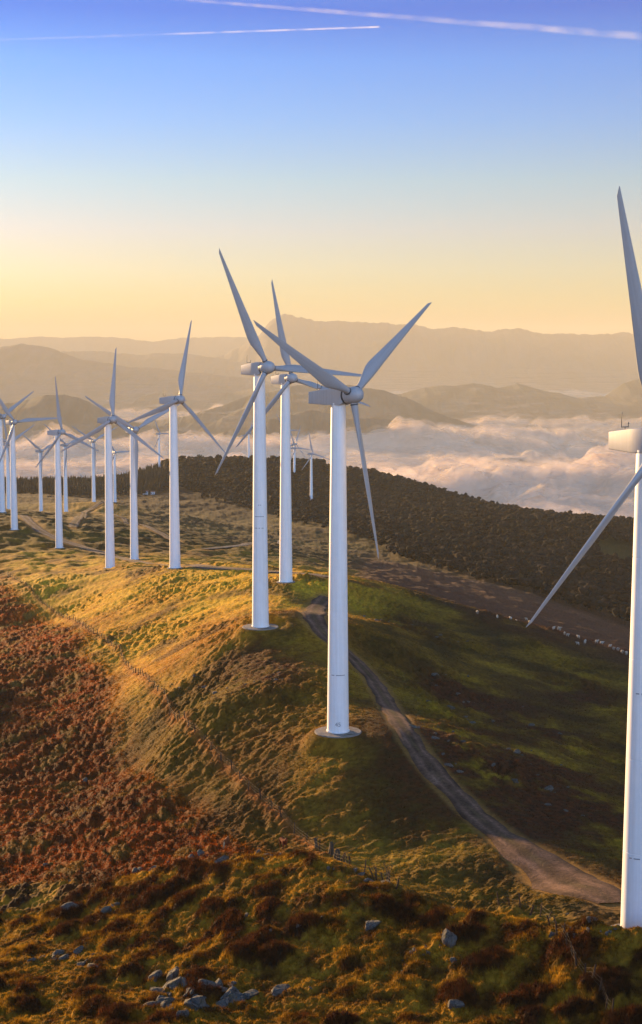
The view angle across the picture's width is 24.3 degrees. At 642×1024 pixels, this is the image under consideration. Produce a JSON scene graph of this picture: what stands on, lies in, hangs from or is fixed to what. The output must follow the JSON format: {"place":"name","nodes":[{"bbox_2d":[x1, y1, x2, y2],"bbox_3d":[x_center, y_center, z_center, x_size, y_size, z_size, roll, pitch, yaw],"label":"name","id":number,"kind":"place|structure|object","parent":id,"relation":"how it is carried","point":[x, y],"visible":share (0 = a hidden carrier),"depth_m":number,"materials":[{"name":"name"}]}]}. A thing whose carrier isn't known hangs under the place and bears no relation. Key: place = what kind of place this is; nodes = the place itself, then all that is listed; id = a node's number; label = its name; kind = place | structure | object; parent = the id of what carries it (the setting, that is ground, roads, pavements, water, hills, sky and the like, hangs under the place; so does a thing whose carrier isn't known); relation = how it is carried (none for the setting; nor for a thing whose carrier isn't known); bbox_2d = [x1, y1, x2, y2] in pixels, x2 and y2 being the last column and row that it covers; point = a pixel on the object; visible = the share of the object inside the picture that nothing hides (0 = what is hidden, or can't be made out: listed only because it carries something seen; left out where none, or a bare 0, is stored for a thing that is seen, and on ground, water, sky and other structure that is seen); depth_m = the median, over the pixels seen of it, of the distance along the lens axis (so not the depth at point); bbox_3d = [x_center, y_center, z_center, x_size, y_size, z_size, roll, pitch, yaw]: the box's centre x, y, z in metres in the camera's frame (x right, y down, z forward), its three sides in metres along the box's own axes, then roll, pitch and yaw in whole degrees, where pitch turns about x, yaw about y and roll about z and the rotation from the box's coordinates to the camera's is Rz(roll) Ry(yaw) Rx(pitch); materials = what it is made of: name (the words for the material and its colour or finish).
{"place":"outdoors","nodes":[
{"label":"outdoors","id":0,"kind":"place"},
{"bbox_2d":[68,501,103,526],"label":"path","id":1,"kind":"structure","parent":0,"point":[75,521],"depth_m":698.99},
{"bbox_2d":[0,394,209,446],"bbox_3d":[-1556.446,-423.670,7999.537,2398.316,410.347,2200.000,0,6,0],"label":"hills","id":2,"kind":"structure","parent":0,"point":[81,415],"depth_m":7729.99,"materials":[{"name":"grey stone"}]},
{"bbox_2d":[0,336,247,357],"bbox_3d":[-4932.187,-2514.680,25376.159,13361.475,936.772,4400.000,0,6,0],"label":"mountain range","id":3,"kind":"structure","parent":0,"point":[213,347],"depth_m":25006.88,"materials":[{"name":"stone"}]},
{"bbox_2d":[97,512,169,539],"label":"path","id":4,"kind":"structure","parent":0,"point":[125,521],"depth_m":672.73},
{"bbox_2d":[0,344,280,405],"bbox_3d":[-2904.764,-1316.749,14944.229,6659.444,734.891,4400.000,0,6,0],"label":"mountain range","id":5,"kind":"structure","parent":0,"point":[25,370],"depth_m":14230.83,"materials":[{"name":"stone"}]},
{"bbox_2d":[61,351,280,384],"bbox_3d":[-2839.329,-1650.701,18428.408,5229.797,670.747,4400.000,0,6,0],"label":"mountain range","id":6,"kind":"structure","parent":0,"point":[207,365],"depth_m":18044.24,"materials":[{"name":"stone"}]},
{"bbox_2d":[19,515,328,576],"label":"path","id":7,"kind":"structure","parent":0,"point":[32,523],"depth_m":560.74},
{"bbox_2d":[97,384,280,414],"bbox_3d":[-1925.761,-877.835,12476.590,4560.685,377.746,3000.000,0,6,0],"label":"hills","id":8,"kind":"structure","parent":0,"point":[145,404],"depth_m":12218.81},
{"bbox_2d":[202,540,279,548],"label":"path","id":9,"kind":"structure","parent":0,"point":[251,543],"depth_m":629.51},
{"bbox_2d":[136,385,490,435],"bbox_3d":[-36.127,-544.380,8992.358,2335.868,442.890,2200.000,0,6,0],"label":"hills","id":10,"kind":"structure","parent":0,"point":[383,404],"depth_m":8723.50,"materials":[{"name":"grey stone"}]},
{"bbox_2d":[0,467,641,1023],"bbox_3d":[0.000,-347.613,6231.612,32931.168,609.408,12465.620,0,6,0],"label":"ground","id":11,"kind":"structure","parent":0,"point":[48,573],"depth_m":220.24,"materials":[{"name":"green plant"}]},
{"bbox_2d":[0,391,33,512],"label":"wind turbine","id":12,"kind":"object","parent":11,"relation":"on","point":[2,481],"visible":0.94,"depth_m":700.94,"materials":[{"name":"white paint"}]},
{"bbox_2d":[3,425,33,508],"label":"wind turbine","id":13,"kind":"object","parent":11,"relation":"on","point":[8,496],"visible":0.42,"depth_m":892.20,"materials":[{"name":"white paint"}]},
{"bbox_2d":[0,398,61,529],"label":"wind turbine","id":14,"kind":"object","parent":11,"relation":"on","point":[13,422],"visible":0.96,"depth_m":620.74,"materials":[{"name":"white paint"}]},
{"bbox_2d":[23,435,64,510],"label":"wind turbine","id":15,"kind":"object","parent":11,"relation":"on","point":[39,451],"visible":0.86,"depth_m":1058.04,"materials":[{"name":"white paint"}]},
{"bbox_2d":[51,950,64,954],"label":"rock","id":16,"kind":"object","parent":11,"relation":"on","point":[55,952],"visible":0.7,"depth_m":155.37,"materials":[{"name":"stone"}]},
{"bbox_2d":[45,425,80,511],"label":"wind turbine","id":17,"kind":"object","parent":11,"relation":"on","point":[64,445],"visible":0.77,"depth_m":991.88,"materials":[{"name":"white paint"}]},
{"bbox_2d":[59,954,68,959],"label":"rock","id":18,"kind":"object","parent":11,"relation":"on","point":[64,956],"visible":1,"depth_m":153.39,"materials":[{"name":"stone"}]},
{"bbox_2d":[35,376,98,548],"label":"wind turbine","id":19,"kind":"object","parent":11,"relation":"on","point":[58,508],"visible":1,"depth_m":576.05,"materials":[{"name":"white paint"}]},
{"bbox_2d":[61,902,78,909],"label":"rock","id":20,"kind":"object","parent":11,"relation":"on","point":[65,905],"visible":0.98,"depth_m":170.51,"materials":[{"name":"stone"}]},
{"bbox_2d":[73,945,83,954],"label":"rock","id":21,"kind":"object","parent":11,"relation":"on","point":[77,950],"visible":0.97,"depth_m":155.21,"materials":[{"name":"stone"}]},
{"bbox_2d":[4,463,165,496],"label":"conifer forest","id":22,"kind":"object","parent":11,"relation":"on","point":[153,479],"visible":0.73,"depth_m":1536.42,"materials":[{"name":"green plant"}]},
{"bbox_2d":[72,426,116,501],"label":"wind turbine","id":23,"kind":"object","parent":11,"relation":"on","point":[91,440],"visible":0.95,"depth_m":1099.54,"materials":[{"name":"white paint"}]},
{"bbox_2d":[100,906,111,913],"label":"rock","id":24,"kind":"object","parent":11,"relation":"on","point":[106,909],"visible":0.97,"depth_m":165.97,"materials":[{"name":"stone"}]},
{"bbox_2d":[60,347,163,568],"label":"wind turbine","id":25,"kind":"object","parent":11,"relation":"on","point":[106,422],"visible":0.97,"depth_m":449.51,"materials":[{"name":"white paint"}]},
{"bbox_2d":[103,431,129,501],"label":"wind turbine","id":26,"kind":"object","parent":11,"relation":"on","point":[114,452],"visible":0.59,"depth_m":1332.94,"materials":[{"name":"white paint"}]},
{"bbox_2d":[0,584,269,887],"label":"bracken","id":27,"kind":"object","parent":11,"relation":"on","point":[176,855],"visible":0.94,"depth_m":218.35,"materials":[{"name":"brown bracken fern foliage"}]},
{"bbox_2d":[85,396,185,559],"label":"wind turbine","id":28,"kind":"object","parent":11,"relation":"on","point":[134,552],"visible":0.84,"depth_m":513.82,"materials":[{"name":"white paint"}]},
{"bbox_2d":[142,1001,156,1005],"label":"rock","id":29,"kind":"object","parent":11,"relation":"on","point":[150,1003],"visible":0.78,"depth_m":133.03,"materials":[{"name":"stone"}]},
{"bbox_2d":[148,970,162,979],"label":"rock","id":30,"kind":"object","parent":11,"relation":"on","point":[157,973],"visible":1,"depth_m":142.09,"materials":[{"name":"stone"}]},
{"bbox_2d":[150,987,162,992],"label":"rock","id":31,"kind":"object","parent":11,"relation":"on","point":[154,989],"visible":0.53,"depth_m":138.53,"materials":[{"name":"stone"}]},
{"bbox_2d":[154,421,168,465],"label":"wind turbine","id":32,"kind":"object","parent":11,"relation":"on","point":[158,434],"visible":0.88,"depth_m":1730.36,"materials":[{"name":"white paint"}]},
{"bbox_2d":[160,1000,167,1007],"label":"rock","id":33,"kind":"object","parent":11,"relation":"on","point":[163,1003],"visible":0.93,"depth_m":132.14,"materials":[{"name":"stone"}]},
{"bbox_2d":[156,997,176,1003],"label":"rock","id":34,"kind":"object","parent":11,"relation":"on","point":[161,999],"visible":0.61,"depth_m":133.05,"materials":[{"name":"stone"}]},
{"bbox_2d":[7,571,331,857],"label":"fence","id":35,"kind":"object","parent":11,"relation":"on","point":[211,748],"visible":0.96,"depth_m":233.10,"materials":[{"name":"brown wood"}]},
{"bbox_2d":[166,966,178,981],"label":"rock","id":36,"kind":"object","parent":11,"relation":"on","point":[173,973],"visible":0.63,"depth_m":140.54,"materials":[{"name":"stone"}]},
{"bbox_2d":[166,976,181,987],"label":"rock","id":37,"kind":"object","parent":11,"relation":"on","point":[176,981],"visible":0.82,"depth_m":137.64,"materials":[{"name":"stone"}]},
{"bbox_2d":[127,320,224,568],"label":"wind turbine","id":38,"kind":"object","parent":11,"relation":"on","point":[171,402],"visible":0.99,"depth_m":395.98,"materials":[{"name":"white paint"}]},
{"bbox_2d":[176,1010,188,1017],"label":"rock","id":39,"kind":"object","parent":11,"relation":"on","point":[183,1013],"visible":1,"depth_m":128.74,"materials":[{"name":"stone"}]},
{"bbox_2d":[181,977,187,986],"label":"rock","id":40,"kind":"object","parent":11,"relation":"on","point":[183,980],"visible":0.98,"depth_m":137.25,"materials":[{"name":"stone"}]},
{"bbox_2d":[184,995,205,1008],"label":"rock","id":41,"kind":"object","parent":11,"relation":"on","point":[197,1001],"visible":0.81,"depth_m":130.89,"materials":[{"name":"stone"}]},
{"bbox_2d":[197,849,204,855],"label":"rock","id":42,"kind":"object","parent":11,"relation":"on","point":[199,852],"visible":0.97,"depth_m":176.39,"materials":[{"name":"stone"}]},
{"bbox_2d":[198,979,215,987],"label":"rock","id":43,"kind":"object","parent":11,"relation":"on","point":[209,983],"visible":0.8,"depth_m":136.40,"materials":[{"name":"stone"}]},
{"bbox_2d":[215,978,222,986],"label":"rock","id":44,"kind":"object","parent":11,"relation":"on","point":[218,981],"visible":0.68,"depth_m":136.61,"materials":[{"name":"stone"}]},
{"bbox_2d":[214,855,228,862],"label":"rock","id":45,"kind":"object","parent":11,"relation":"on","point":[224,857],"visible":0.57,"depth_m":168.99,"materials":[{"name":"stone"}]},
{"bbox_2d":[216,997,229,1007],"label":"rock","id":46,"kind":"object","parent":11,"relation":"on","point":[224,1002],"visible":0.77,"depth_m":133.00,"materials":[{"name":"stone"}]},
{"bbox_2d":[222,836,229,848],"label":"horse","id":47,"kind":"object","parent":11,"relation":"on","point":[226,841],"visible":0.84,"depth_m":178.32},
{"bbox_2d":[220,986,238,999],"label":"rock","id":48,"kind":"object","parent":11,"relation":"on","point":[230,991],"visible":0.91,"depth_m":134.55,"materials":[{"name":"stone"}]},
{"bbox_2d":[232,992,244,1001],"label":"rock","id":49,"kind":"object","parent":11,"relation":"on","point":[241,996],"visible":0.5,"depth_m":134.23,"materials":[{"name":"stone"}]},
{"bbox_2d":[239,420,252,457],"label":"wind turbine","id":50,"kind":"object","parent":11,"relation":"on","point":[248,441],"visible":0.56,"depth_m":1800.50,"materials":[{"name":"white paint"}]},
{"bbox_2d":[242,989,258,999],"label":"rock","id":51,"kind":"object","parent":11,"relation":"on","point":[250,993],"visible":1,"depth_m":134.73,"materials":[{"name":"stone"}]},
{"bbox_2d":[271,984,290,996],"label":"rock","id":52,"kind":"object","parent":11,"relation":"on","point":[278,989],"visible":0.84,"depth_m":134.94,"materials":[{"name":"stone"}]},
{"bbox_2d":[278,837,287,849],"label":"horse","id":53,"kind":"object","parent":11,"relation":"on","point":[283,840],"visible":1,"depth_m":173.87},
{"bbox_2d":[215,248,361,629],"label":"wind turbine","id":54,"kind":"object","parent":11,"relation":"on","point":[259,371],"visible":0.93,"depth_m":256.79,"materials":[{"name":"white paint"}]},
{"bbox_2d":[291,426,305,464],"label":"wind turbine","id":55,"kind":"object","parent":11,"relation":"on","point":[292,444],"visible":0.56,"depth_m":1641.81,"materials":[{"name":"white paint"}]},
{"bbox_2d":[290,431,309,472],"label":"wind turbine","id":56,"kind":"object","parent":11,"relation":"on","point":[294,449],"visible":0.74,"depth_m":1561.72,"materials":[{"name":"white paint"}]},
{"bbox_2d":[236,280,369,583],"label":"wind turbine","id":57,"kind":"object","parent":11,"relation":"on","point":[285,381],"visible":0.85,"depth_m":327.77,"materials":[{"name":"white paint"}]},
{"bbox_2d":[313,837,317,847],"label":"tree stump","id":58,"kind":"object","parent":11,"relation":"on","point":[315,842],"visible":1,"depth_m":172.82,"materials":[{"name":"wood"}]},
{"bbox_2d":[303,434,329,499],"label":"wind turbine","id":59,"kind":"object","parent":11,"relation":"on","point":[311,479],"visible":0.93,"depth_m":1393.15,"materials":[{"name":"white paint"}]},
{"bbox_2d":[0,847,641,1023],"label":"heather","id":60,"kind":"object","parent":11,"relation":"on","point":[547,987],"visible":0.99,"depth_m":141.23,"materials":[{"name":"brown plant"}]},
{"bbox_2d":[0,852,641,1023],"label":"grass","id":61,"kind":"structure","parent":11,"relation":"on","point":[128,991],"depth_m":139.88,"materials":[{"name":"plant"}]},
{"bbox_2d":[328,842,335,854],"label":"tree stump","id":62,"kind":"object","parent":11,"relation":"on","point":[331,844],"visible":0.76,"depth_m":169.67,"materials":[{"name":"wood"}]},
{"bbox_2d":[333,848,340,860],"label":"tree stump","id":63,"kind":"object","parent":11,"relation":"on","point":[335,853],"visible":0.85,"depth_m":166.44,"materials":[{"name":"wood"}]},
{"bbox_2d":[253,302,431,737],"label":"wind turbine","id":64,"kind":"object","parent":11,"relation":"on","point":[338,396],"visible":0.99,"depth_m":196.62,"materials":[{"name":"white paint"}]},
{"bbox_2d":[99,454,633,620],"bbox_3d":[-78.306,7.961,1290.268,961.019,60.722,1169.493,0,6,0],"label":"forest","id":65,"kind":"object","parent":11,"relation":"on","point":[463,523],"visible":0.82,"depth_m":1116.65,"materials":[{"name":"green plant"}]},
{"bbox_2d":[334,851,398,888],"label":"fence","id":66,"kind":"object","parent":11,"relation":"on","point":[343,857],"visible":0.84,"depth_m":157.03,"materials":[{"name":"brown wood"}]},
{"bbox_2d":[365,920,380,930],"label":"rock","id":67,"kind":"object","parent":11,"relation":"on","point":[372,924],"visible":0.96,"depth_m":142.64,"materials":[{"name":"stone"}]},
{"bbox_2d":[371,863,377,879],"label":"bare shrub","id":68,"kind":"object","parent":11,"relation":"on","point":[376,871],"visible":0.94,"depth_m":155.56,"materials":[{"name":"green plant"}]},
{"bbox_2d":[380,859,392,879],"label":"bare shrub","id":69,"kind":"object","parent":11,"relation":"on","point":[387,871],"visible":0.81,"depth_m":153.69,"materials":[{"name":"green plant"}]},
{"bbox_2d":[441,929,456,947],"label":"rock","id":70,"kind":"object","parent":11,"relation":"on","point":[448,938],"visible":1,"depth_m":136.14,"materials":[{"name":"stone"}]},
{"bbox_2d":[450,957,456,962],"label":"rock","id":71,"kind":"object","parent":11,"relation":"on","point":[452,959],"visible":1,"depth_m":134.00,"materials":[{"name":"stone"}]},
{"bbox_2d":[447,999,464,1008],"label":"rock","id":72,"kind":"object","parent":11,"relation":"on","point":[455,1003],"visible":1,"depth_m":125.63,"materials":[{"name":"stone"}]},
{"bbox_2d":[544,785,553,789],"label":"rock","id":73,"kind":"object","parent":11,"relation":"on","point":[549,787],"visible":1,"depth_m":188.92,"materials":[{"name":"stone"}]},
{"bbox_2d":[497,892,613,1010],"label":"fence","id":74,"kind":"object","parent":11,"relation":"on","point":[571,946],"visible":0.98,"depth_m":131.16,"materials":[{"name":"brown wood"}]},
{"bbox_2d":[526,186,641,928],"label":"wind turbine","id":75,"kind":"object","parent":11,"relation":"on","point":[628,440],"visible":0.91,"depth_m":131.29,"materials":[{"name":"white paint"}]},
{"bbox_2d":[586,916,595,922],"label":"rock","id":76,"kind":"object","parent":11,"relation":"on","point":[588,919],"visible":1,"depth_m":131.55,"materials":[{"name":"stone"}]},
{"bbox_2d":[0,0,641,341],"label":"sky","id":77,"kind":"structure","parent":0,"point":[372,161],"materials":[{"name":"blue"}]},
{"bbox_2d":[206,410,436,443],"bbox_3d":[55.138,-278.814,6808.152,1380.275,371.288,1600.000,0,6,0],"label":"hills","id":78,"kind":"structure","parent":0,"point":[314,424],"depth_m":6672.62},
{"bbox_2d":[3,390,641,517],"bbox_3d":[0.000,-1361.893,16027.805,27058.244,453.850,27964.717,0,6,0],"label":"fog","id":79,"kind":"structure","parent":0,"point":[576,465],"depth_m":5947.68,"materials":[{"name":"white"}]},
{"bbox_2d":[215,314,638,394],"bbox_3d":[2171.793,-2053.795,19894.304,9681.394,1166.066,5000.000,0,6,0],"label":"mountain range","id":80,"kind":"structure","parent":0,"point":[419,357],"depth_m":18871.61,"materials":[{"name":"stone"}]},
{"bbox_2d":[301,595,620,903],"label":"path","id":81,"kind":"structure","parent":0,"point":[545,870],"depth_m":175.68,"materials":[{"name":"brown soil"}]},
{"bbox_2d":[396,379,641,423],"bbox_3d":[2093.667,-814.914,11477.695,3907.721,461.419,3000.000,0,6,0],"label":"hills","id":82,"kind":"structure","parent":0,"point":[472,403],"depth_m":10979.75,"materials":[{"name":"stone"}]}
]}

